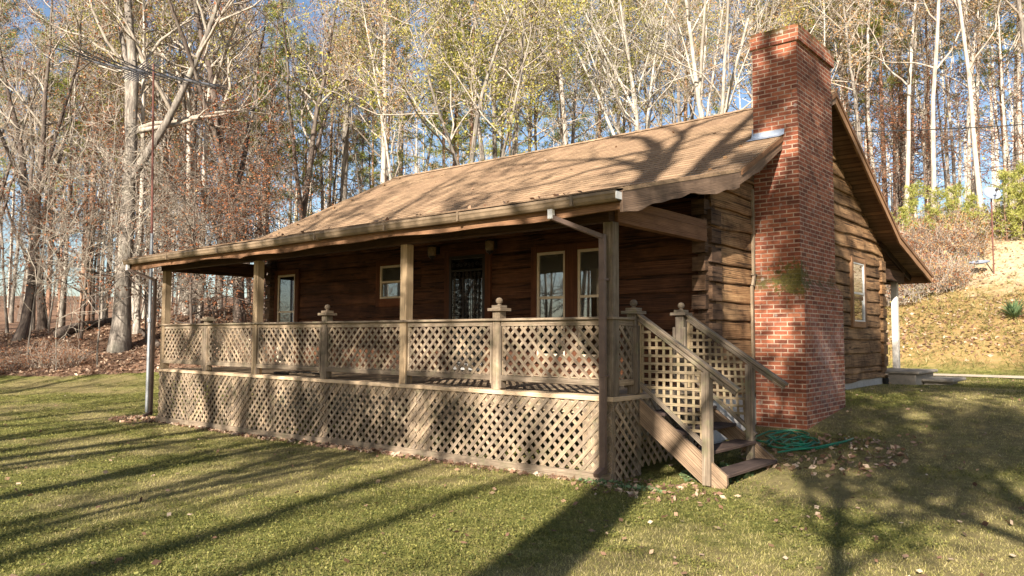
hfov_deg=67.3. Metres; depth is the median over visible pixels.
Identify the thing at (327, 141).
hardwood tree
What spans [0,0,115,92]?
hardwood tree
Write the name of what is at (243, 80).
hardwood tree
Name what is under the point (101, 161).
hardwood tree
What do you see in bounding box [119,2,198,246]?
pine tree
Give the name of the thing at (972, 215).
thicket shrub
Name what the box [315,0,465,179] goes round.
hardwood tree
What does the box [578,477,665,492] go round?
ground ivy
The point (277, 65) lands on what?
pine tree
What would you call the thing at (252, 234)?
sapling tree
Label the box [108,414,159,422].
leaf pile
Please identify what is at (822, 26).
hardwood tree
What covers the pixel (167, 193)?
sapling tree
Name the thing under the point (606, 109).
hardwood tree
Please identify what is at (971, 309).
bank grass
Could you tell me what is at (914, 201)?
young pine
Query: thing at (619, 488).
leaf pile
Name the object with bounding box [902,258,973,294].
thicket shrub
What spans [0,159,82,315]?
sapling tree
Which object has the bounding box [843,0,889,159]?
pine tree
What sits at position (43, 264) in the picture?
sapling tree
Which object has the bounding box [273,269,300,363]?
door
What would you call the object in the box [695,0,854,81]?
leafy tree
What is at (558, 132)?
pine tree
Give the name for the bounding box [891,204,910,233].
young pine
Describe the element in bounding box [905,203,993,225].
thicket shrub
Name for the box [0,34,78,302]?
hardwood tree
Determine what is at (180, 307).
hardwood tree
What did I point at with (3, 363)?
thicket shrub
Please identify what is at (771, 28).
hardwood tree
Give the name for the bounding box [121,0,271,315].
hardwood tree
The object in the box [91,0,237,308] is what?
hardwood tree
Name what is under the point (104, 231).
sapling tree
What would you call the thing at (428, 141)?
pine tree
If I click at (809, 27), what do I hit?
hardwood tree
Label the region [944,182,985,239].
young pine
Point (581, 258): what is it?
window
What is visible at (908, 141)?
hardwood tree
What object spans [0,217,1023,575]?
ground
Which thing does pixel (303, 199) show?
oak tree
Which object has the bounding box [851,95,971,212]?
beech tree
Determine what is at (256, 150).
hardwood tree
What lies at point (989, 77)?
hardwood tree
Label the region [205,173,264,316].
sapling tree
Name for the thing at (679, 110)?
hardwood tree
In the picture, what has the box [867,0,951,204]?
hardwood tree
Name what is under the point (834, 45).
hardwood tree
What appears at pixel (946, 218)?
thicket shrub
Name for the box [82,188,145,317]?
sapling tree
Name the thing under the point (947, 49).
pine tree
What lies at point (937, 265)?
thicket shrub
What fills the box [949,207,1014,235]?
thicket shrub
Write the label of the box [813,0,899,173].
hardwood tree
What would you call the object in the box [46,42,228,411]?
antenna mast
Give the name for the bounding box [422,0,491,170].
pine tree
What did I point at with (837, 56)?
hardwood tree
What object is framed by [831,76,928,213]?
beech tree
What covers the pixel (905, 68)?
pine tree
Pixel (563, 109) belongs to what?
hardwood tree
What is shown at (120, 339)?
oak tree
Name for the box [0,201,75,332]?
sapling tree
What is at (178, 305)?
sapling tree
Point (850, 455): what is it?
leaf pile
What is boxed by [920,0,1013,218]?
hardwood tree
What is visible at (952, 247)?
thicket shrub
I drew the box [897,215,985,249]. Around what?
thicket shrub
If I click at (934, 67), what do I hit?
hardwood tree
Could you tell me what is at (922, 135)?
beech tree
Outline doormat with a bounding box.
[274,371,318,374]
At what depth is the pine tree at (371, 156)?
60.05 m
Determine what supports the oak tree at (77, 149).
on the ground at (806, 485)
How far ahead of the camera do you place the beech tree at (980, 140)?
38.84 m
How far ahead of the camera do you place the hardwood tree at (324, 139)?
55.16 m
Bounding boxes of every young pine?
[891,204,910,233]
[903,179,936,238]
[923,187,954,235]
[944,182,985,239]
[960,192,991,240]
[979,168,1023,241]
[989,161,1023,238]
[1007,174,1023,220]
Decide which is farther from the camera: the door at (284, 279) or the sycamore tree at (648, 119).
the sycamore tree at (648, 119)
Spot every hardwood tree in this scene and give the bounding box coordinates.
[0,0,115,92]
[0,0,121,329]
[0,0,124,326]
[0,2,36,332]
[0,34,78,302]
[0,64,53,322]
[0,110,28,210]
[4,0,222,318]
[5,65,110,328]
[41,0,168,317]
[47,19,172,261]
[53,13,172,318]
[54,0,185,319]
[55,0,243,333]
[55,0,252,315]
[65,82,153,214]
[77,0,284,192]
[80,0,191,312]
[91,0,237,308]
[95,0,306,317]
[116,144,180,288]
[120,3,261,313]
[120,74,181,318]
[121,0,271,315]
[134,108,211,315]
[143,75,225,314]
[156,0,285,308]
[165,2,315,296]
[172,12,294,279]
[212,100,278,293]
[221,45,296,235]
[236,28,312,223]
[250,82,311,232]
[255,58,356,221]
[266,40,359,233]
[270,7,374,210]
[276,0,454,201]
[281,47,408,195]
[298,0,374,207]
[304,13,399,193]
[305,62,376,205]
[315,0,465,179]
[321,0,407,180]
[334,0,469,183]
[353,4,477,171]
[357,0,451,175]
[360,59,449,190]
[389,0,572,160]
[390,0,482,174]
[415,0,602,154]
[452,0,590,153]
[471,1,579,151]
[486,0,667,144]
[538,0,648,140]
[539,15,655,147]
[548,62,635,142]
[550,0,695,134]
[560,15,654,140]
[570,0,684,131]
[616,0,785,131]
[617,0,708,126]
[622,0,786,128]
[631,0,715,121]
[631,0,750,126]
[656,5,747,123]
[684,0,820,109]
[692,0,827,109]
[708,0,874,54]
[714,0,850,105]
[717,0,817,91]
[727,0,785,80]
[737,1,845,72]
[753,0,894,105]
[754,0,877,64]
[789,0,886,104]
[791,0,956,148]
[793,0,923,123]
[813,0,879,88]
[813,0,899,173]
[814,1,904,99]
[828,0,986,206]
[830,0,909,135]
[834,0,933,224]
[835,0,965,218]
[839,0,979,219]
[852,0,976,214]
[853,0,923,157]
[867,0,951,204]
[871,0,1004,210]
[877,0,976,212]
[879,0,984,212]
[886,3,905,206]
[887,0,1022,212]
[895,0,954,214]
[919,0,1023,209]
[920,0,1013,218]
[923,0,1016,206]
[932,0,1017,210]
[947,1,1021,51]
[949,0,1023,208]
[967,0,1016,41]
[970,0,1023,59]
[975,0,1023,192]
[975,1,1023,101]
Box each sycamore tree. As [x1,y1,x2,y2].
[478,0,752,133]
[521,0,683,134]
[590,0,834,117]
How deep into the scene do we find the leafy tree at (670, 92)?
54.33 m
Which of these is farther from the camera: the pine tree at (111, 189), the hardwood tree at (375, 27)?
the pine tree at (111, 189)
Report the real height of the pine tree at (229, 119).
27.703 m
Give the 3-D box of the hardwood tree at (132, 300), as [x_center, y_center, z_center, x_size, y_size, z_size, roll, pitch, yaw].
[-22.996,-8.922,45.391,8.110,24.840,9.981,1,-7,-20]
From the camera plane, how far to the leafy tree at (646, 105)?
56.48 m
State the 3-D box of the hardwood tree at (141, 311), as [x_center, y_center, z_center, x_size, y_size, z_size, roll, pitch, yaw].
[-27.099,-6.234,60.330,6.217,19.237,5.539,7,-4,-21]
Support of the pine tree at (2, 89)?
on the ground at (806, 485)
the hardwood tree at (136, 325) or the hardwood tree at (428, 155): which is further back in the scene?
the hardwood tree at (428, 155)
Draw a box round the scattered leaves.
[4,377,1023,575]
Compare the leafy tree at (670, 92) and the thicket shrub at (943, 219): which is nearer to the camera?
the thicket shrub at (943, 219)
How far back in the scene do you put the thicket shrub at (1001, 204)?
33.90 m
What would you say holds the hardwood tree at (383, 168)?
on the ground at (806, 485)
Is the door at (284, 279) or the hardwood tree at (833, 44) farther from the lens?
the hardwood tree at (833, 44)
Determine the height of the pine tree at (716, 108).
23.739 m
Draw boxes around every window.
[375,258,413,306]
[531,244,564,362]
[565,241,598,363]
[849,256,866,327]
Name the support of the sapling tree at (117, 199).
on the ground at (806, 485)
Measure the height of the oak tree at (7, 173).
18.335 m
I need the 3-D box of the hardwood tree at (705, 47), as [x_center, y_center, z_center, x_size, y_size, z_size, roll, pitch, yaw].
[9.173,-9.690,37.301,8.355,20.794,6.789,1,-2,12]
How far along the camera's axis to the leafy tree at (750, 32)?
44.35 m
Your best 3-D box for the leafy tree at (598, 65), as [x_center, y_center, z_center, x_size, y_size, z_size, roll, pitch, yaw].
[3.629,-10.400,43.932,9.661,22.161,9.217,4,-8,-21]
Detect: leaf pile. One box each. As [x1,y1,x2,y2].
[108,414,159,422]
[158,421,632,488]
[571,476,725,502]
[740,432,908,475]
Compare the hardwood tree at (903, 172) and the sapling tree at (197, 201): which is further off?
the hardwood tree at (903, 172)
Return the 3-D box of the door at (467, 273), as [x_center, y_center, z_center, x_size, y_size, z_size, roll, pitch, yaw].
[-0.794,0.435,13.681,1.120,2.223,0.064,-3,-5,40]
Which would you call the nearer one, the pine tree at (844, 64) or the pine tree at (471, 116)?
the pine tree at (471, 116)
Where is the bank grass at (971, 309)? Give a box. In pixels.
[887,232,1023,368]
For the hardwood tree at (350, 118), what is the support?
on the ground at (806, 485)
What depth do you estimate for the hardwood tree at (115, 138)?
52.62 m
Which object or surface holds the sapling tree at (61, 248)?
on the ground at (806, 485)
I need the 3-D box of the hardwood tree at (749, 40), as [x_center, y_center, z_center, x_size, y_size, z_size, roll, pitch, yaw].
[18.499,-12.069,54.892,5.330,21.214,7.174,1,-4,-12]
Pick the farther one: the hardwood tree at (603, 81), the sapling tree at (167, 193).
the hardwood tree at (603, 81)
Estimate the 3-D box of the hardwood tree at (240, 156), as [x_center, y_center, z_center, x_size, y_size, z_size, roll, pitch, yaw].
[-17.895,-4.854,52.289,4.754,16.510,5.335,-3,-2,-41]
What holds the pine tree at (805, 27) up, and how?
on the ground at (806, 485)
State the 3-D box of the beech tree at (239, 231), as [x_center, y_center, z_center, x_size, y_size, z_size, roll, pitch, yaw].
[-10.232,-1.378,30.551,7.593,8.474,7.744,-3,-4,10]
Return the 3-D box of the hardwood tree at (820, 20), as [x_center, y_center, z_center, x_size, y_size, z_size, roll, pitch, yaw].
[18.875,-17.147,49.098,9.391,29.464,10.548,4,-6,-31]
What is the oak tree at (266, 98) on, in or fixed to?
on the ground at (806, 485)
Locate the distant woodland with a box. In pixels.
[0,5,1023,309]
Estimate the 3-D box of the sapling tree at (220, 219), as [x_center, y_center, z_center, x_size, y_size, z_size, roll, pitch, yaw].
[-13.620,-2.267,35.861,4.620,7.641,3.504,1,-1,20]
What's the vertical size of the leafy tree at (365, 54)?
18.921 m
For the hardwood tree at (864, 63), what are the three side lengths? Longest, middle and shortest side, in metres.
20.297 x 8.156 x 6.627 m
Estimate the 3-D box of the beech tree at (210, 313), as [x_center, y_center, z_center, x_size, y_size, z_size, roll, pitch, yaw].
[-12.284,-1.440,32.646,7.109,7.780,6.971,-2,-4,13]
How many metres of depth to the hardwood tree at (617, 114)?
48.65 m
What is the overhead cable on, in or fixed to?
attached to the log cabin
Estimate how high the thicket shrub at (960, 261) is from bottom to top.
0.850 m
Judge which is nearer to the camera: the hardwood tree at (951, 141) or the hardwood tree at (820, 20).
the hardwood tree at (820, 20)
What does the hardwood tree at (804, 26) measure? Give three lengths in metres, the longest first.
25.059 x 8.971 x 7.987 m
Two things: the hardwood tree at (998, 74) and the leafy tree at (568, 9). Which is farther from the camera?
the hardwood tree at (998, 74)
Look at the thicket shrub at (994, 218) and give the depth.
33.39 m
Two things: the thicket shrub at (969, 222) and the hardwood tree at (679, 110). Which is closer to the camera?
the thicket shrub at (969, 222)
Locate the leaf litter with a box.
[0,211,1023,376]
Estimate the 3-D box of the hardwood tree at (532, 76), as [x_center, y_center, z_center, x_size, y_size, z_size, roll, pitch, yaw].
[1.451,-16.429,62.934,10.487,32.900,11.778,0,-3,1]
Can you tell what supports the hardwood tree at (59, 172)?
on the ground at (806, 485)
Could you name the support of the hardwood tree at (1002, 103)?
on the ground at (806, 485)
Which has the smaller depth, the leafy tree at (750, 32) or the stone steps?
the stone steps
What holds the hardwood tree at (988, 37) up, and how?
on the ground at (806, 485)
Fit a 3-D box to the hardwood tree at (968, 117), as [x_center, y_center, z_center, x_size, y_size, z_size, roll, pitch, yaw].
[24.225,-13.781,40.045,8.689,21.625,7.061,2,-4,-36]
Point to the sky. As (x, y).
(46, 11)
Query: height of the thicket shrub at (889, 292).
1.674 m
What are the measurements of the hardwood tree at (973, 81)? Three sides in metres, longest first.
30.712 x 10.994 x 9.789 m
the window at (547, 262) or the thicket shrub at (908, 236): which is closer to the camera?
the window at (547, 262)
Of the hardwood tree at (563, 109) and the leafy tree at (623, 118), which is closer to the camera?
the hardwood tree at (563, 109)
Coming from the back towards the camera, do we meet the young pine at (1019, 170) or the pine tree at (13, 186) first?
the pine tree at (13, 186)
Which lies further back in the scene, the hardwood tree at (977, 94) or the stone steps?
the hardwood tree at (977, 94)
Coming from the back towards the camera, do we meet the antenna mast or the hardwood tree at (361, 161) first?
the hardwood tree at (361, 161)
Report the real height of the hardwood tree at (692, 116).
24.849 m
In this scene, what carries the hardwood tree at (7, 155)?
on the ground at (806, 485)
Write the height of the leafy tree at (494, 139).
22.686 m
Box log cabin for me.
[122,23,932,488]
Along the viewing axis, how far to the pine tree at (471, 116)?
47.51 m
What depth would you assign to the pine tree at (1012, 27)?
59.26 m
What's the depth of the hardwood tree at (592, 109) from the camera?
73.88 m
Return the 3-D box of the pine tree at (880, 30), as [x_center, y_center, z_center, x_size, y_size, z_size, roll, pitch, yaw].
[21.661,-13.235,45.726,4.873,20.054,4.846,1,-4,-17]
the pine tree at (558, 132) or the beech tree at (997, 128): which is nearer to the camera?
the beech tree at (997, 128)
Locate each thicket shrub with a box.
[0,342,36,373]
[4,338,99,368]
[885,277,940,302]
[885,284,926,304]
[886,284,916,304]
[889,246,935,295]
[895,204,982,239]
[896,209,1008,234]
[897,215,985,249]
[898,215,949,256]
[898,220,1011,262]
[898,243,1005,289]
[899,223,989,260]
[900,200,1018,246]
[900,219,1011,259]
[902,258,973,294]
[904,243,1013,288]
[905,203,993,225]
[909,238,944,261]
[912,206,1007,237]
[922,252,982,267]
[922,254,991,280]
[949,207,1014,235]
[955,201,1023,234]
[984,193,1023,226]
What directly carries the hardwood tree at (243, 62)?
on the ground at (806, 485)
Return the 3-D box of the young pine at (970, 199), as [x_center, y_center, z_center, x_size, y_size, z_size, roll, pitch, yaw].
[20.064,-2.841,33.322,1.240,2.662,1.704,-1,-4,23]
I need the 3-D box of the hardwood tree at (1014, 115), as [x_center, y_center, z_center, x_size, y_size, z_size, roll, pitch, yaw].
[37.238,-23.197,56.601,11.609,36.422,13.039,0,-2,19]
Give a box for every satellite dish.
[969,252,989,263]
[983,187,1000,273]
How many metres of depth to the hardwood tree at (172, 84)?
43.14 m
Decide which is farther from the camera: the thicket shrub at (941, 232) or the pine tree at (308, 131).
the pine tree at (308, 131)
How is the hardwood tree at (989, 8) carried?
on the ground at (806, 485)
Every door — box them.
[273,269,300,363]
[443,248,491,371]
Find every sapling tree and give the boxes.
[0,92,121,358]
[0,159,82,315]
[0,176,112,314]
[0,201,29,303]
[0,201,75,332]
[1,197,126,370]
[5,188,97,323]
[30,74,177,366]
[79,193,145,305]
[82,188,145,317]
[87,104,201,341]
[97,132,210,325]
[103,119,217,320]
[119,170,195,298]
[138,181,218,342]
[147,183,242,332]
[157,169,251,347]
[159,142,250,307]
[166,174,268,308]
[174,83,286,319]
[177,121,271,241]
[186,86,305,310]
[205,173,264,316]
[237,180,280,315]
[244,155,294,302]
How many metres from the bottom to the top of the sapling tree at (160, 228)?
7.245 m
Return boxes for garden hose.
[756,429,853,452]
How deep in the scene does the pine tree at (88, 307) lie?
42.94 m
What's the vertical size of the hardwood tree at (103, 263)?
23.095 m
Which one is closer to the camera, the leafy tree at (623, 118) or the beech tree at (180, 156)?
the beech tree at (180, 156)
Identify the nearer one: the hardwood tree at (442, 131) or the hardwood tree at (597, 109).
the hardwood tree at (442, 131)
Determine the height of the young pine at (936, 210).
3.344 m
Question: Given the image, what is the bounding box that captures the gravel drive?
[933,373,1023,377]
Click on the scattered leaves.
(156, 561)
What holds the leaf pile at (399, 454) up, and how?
on the ground at (806, 485)
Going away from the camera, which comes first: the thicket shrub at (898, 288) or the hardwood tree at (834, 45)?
the thicket shrub at (898, 288)
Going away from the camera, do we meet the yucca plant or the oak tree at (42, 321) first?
the yucca plant
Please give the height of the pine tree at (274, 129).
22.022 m
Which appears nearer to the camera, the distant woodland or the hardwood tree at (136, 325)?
the hardwood tree at (136, 325)
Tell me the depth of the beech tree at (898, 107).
42.24 m
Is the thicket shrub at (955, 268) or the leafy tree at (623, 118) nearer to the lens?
the thicket shrub at (955, 268)
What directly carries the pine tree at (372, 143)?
on the ground at (806, 485)
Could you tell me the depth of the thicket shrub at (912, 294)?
28.75 m
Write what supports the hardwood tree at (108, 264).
on the ground at (806, 485)
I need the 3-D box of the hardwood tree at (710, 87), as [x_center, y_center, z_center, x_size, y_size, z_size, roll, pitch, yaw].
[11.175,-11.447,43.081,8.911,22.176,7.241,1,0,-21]
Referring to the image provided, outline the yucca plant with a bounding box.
[993,296,1023,317]
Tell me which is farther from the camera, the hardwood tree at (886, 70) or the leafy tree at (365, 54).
the hardwood tree at (886, 70)
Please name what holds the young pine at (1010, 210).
on the ground at (806, 485)
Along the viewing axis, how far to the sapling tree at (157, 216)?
30.08 m
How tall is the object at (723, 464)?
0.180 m
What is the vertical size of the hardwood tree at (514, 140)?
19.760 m
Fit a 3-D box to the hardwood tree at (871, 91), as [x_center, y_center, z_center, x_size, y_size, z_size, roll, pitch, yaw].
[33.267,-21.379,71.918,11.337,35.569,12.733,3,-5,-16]
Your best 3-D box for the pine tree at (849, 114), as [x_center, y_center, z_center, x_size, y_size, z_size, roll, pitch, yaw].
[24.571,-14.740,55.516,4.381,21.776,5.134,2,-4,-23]
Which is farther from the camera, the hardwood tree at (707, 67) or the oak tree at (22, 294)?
the hardwood tree at (707, 67)
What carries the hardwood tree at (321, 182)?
on the ground at (806, 485)
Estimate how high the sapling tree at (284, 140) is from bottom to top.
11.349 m
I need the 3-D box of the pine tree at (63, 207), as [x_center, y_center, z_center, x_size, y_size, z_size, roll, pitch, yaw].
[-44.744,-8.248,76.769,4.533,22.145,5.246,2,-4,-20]
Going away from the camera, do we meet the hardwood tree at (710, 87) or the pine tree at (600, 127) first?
the hardwood tree at (710, 87)
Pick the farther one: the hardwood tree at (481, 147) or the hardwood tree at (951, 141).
the hardwood tree at (951, 141)
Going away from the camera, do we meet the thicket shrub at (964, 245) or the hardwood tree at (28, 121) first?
the thicket shrub at (964, 245)
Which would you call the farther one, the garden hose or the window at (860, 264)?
the window at (860, 264)
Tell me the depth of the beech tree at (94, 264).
36.09 m
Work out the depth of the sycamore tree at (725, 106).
28.32 m
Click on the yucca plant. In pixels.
(1014, 310)
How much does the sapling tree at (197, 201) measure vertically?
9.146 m
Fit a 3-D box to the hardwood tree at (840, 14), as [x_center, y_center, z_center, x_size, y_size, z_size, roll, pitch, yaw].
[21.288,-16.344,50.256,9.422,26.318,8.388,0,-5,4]
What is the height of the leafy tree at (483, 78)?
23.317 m
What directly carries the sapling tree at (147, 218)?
on the ground at (806, 485)
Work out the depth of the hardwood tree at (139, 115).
50.13 m
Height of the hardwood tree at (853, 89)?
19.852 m
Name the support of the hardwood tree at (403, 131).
on the ground at (806, 485)
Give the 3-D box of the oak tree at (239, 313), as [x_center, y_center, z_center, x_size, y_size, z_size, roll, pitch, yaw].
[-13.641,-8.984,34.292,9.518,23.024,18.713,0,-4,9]
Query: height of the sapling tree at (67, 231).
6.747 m
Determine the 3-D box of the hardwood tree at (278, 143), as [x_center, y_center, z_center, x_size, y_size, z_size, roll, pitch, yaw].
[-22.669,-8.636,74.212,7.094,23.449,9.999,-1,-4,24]
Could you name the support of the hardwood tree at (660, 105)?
on the ground at (806, 485)
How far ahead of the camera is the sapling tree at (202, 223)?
30.22 m
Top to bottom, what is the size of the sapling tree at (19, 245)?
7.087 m
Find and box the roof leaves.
[142,128,741,255]
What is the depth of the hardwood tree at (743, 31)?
47.35 m
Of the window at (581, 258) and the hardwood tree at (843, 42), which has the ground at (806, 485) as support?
the hardwood tree at (843, 42)
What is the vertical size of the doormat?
0.023 m
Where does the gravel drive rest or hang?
on the ground at (806, 485)
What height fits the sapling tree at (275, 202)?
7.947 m
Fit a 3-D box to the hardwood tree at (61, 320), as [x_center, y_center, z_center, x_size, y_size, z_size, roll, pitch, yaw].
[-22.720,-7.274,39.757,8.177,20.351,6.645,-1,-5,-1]
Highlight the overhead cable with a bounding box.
[858,124,1023,131]
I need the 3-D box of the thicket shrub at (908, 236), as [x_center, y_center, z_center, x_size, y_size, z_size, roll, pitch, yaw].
[17.421,-1.728,33.022,4.954,2.113,4.835,-1,-4,15]
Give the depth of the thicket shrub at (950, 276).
28.90 m
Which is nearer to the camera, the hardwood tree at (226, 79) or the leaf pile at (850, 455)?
the leaf pile at (850, 455)
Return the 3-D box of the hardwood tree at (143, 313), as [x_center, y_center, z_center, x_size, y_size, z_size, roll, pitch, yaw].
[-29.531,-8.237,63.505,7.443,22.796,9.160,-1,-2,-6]
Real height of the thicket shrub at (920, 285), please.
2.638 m
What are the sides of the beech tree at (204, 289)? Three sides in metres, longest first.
10.843 x 8.680 x 6.760 m
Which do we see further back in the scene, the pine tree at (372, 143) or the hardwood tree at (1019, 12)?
the pine tree at (372, 143)
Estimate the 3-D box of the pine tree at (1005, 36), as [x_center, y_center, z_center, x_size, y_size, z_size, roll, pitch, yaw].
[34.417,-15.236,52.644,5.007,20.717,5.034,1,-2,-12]
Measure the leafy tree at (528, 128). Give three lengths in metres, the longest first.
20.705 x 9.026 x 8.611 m
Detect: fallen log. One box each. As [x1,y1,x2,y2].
[53,317,131,338]
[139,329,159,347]
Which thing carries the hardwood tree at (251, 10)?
on the ground at (806, 485)
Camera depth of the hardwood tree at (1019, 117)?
43.73 m
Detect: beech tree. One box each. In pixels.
[0,80,199,340]
[0,104,198,323]
[3,92,172,319]
[80,89,249,316]
[97,101,271,356]
[119,158,265,322]
[136,86,294,322]
[156,140,333,321]
[178,82,304,320]
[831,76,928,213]
[837,67,957,211]
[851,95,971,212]
[855,50,998,210]
[860,49,958,220]
[936,52,1023,200]
[959,48,1023,185]
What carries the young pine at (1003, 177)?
on the ground at (806, 485)
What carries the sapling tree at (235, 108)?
on the ground at (806, 485)
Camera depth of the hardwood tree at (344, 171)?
38.92 m
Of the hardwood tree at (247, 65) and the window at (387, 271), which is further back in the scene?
the hardwood tree at (247, 65)
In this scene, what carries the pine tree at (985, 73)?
on the ground at (806, 485)
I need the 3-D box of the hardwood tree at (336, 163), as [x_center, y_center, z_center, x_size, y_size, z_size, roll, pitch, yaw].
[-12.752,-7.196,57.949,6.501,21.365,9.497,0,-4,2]
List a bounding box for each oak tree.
[0,0,139,340]
[0,0,140,329]
[0,46,176,325]
[0,53,79,224]
[0,68,115,321]
[2,0,313,352]
[73,0,305,312]
[79,0,356,309]
[137,0,338,336]
[156,0,305,304]
[208,0,417,219]
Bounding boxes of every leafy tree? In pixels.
[275,0,600,165]
[288,0,444,157]
[399,1,532,136]
[416,0,579,158]
[433,3,550,156]
[478,1,579,150]
[481,0,627,144]
[483,0,590,151]
[499,0,673,143]
[567,0,671,138]
[594,0,711,127]
[619,0,739,123]
[673,0,820,106]
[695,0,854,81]
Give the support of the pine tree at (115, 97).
on the ground at (806, 485)
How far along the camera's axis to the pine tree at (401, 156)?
45.89 m
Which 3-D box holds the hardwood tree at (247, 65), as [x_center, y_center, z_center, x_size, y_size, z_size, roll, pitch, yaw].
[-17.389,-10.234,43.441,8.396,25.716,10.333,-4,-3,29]
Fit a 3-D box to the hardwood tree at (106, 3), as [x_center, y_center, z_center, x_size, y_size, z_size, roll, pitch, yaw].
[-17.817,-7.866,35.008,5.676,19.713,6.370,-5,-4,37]
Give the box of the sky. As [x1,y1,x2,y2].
[0,0,1023,297]
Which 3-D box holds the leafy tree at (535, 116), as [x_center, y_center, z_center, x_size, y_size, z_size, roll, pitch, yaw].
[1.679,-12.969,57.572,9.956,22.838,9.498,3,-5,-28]
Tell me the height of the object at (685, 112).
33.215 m
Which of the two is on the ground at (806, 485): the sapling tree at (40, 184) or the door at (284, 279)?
the sapling tree at (40, 184)
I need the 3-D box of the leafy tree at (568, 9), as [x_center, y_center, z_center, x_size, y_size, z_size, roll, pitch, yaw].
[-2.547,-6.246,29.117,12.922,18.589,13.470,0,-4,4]
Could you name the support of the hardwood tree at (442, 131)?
on the ground at (806, 485)
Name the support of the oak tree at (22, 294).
on the ground at (806, 485)
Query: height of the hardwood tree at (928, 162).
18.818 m
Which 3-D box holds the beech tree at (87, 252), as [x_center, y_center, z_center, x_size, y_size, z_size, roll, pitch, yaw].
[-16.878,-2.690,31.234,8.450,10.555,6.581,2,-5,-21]
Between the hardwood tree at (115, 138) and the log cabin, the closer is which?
the log cabin
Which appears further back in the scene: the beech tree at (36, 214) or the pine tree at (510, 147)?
the pine tree at (510, 147)
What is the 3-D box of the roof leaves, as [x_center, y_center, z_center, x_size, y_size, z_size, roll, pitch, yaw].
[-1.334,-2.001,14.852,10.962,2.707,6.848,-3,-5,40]
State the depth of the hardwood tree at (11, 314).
58.39 m
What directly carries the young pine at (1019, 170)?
on the ground at (806, 485)
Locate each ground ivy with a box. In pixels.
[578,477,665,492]
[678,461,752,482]
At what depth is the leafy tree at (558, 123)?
47.01 m
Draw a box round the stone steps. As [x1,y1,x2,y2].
[883,368,965,385]
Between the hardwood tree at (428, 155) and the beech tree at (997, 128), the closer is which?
the beech tree at (997, 128)
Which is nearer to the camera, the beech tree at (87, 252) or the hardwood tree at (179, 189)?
the beech tree at (87, 252)
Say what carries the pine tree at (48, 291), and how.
on the ground at (806, 485)
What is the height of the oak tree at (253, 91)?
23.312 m
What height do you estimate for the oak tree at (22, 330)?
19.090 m
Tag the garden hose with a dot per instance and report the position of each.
(804, 445)
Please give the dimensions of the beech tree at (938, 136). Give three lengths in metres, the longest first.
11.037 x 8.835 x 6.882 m
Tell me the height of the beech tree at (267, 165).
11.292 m
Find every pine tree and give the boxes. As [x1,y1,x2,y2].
[0,0,39,174]
[0,64,19,196]
[13,8,86,315]
[22,0,122,321]
[24,0,149,320]
[43,109,82,311]
[82,0,166,209]
[83,0,179,316]
[99,51,138,226]
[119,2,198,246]
[155,60,181,249]
[197,24,250,285]
[232,0,311,301]
[238,40,302,286]
[268,31,337,222]
[286,23,368,206]
[329,10,407,187]
[348,74,390,196]
[352,0,428,182]
[411,8,474,171]
[417,3,491,165]
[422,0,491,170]
[436,0,518,152]
[478,46,532,159]
[526,8,601,148]
[565,0,641,142]
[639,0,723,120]
[711,93,720,114]
[740,0,840,77]
[819,0,876,121]
[827,0,884,126]
[837,0,921,204]
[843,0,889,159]
[870,0,928,217]
[890,0,962,201]
[947,0,1015,152]
[949,1,1023,155]
[981,0,1023,178]
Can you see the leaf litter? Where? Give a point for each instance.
(10, 335)
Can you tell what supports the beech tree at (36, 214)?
on the ground at (806, 485)
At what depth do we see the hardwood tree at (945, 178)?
50.43 m
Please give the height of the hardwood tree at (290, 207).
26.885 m
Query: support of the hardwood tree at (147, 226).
on the ground at (806, 485)
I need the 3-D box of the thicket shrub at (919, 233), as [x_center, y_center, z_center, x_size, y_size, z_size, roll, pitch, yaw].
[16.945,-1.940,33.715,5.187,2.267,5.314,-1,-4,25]
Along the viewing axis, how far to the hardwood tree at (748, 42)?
49.72 m
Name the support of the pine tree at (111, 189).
on the ground at (806, 485)
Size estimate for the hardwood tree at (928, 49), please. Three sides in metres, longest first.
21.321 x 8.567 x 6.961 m
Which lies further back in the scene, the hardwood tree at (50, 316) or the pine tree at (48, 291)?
the pine tree at (48, 291)
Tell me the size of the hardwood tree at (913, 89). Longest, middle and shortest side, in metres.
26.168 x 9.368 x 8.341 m
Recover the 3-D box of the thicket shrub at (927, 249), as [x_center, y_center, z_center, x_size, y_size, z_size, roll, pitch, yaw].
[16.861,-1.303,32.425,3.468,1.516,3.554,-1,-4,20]
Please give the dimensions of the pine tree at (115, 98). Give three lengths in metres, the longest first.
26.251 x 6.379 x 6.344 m
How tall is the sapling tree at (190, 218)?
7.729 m
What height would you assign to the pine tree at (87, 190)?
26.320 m
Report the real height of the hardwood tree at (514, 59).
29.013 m
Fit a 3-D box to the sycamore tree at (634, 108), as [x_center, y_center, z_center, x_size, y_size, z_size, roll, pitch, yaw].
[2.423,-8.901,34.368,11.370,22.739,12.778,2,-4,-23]
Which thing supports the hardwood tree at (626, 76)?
on the ground at (806, 485)
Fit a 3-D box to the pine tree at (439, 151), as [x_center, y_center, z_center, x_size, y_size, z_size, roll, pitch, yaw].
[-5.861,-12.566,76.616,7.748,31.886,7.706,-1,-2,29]

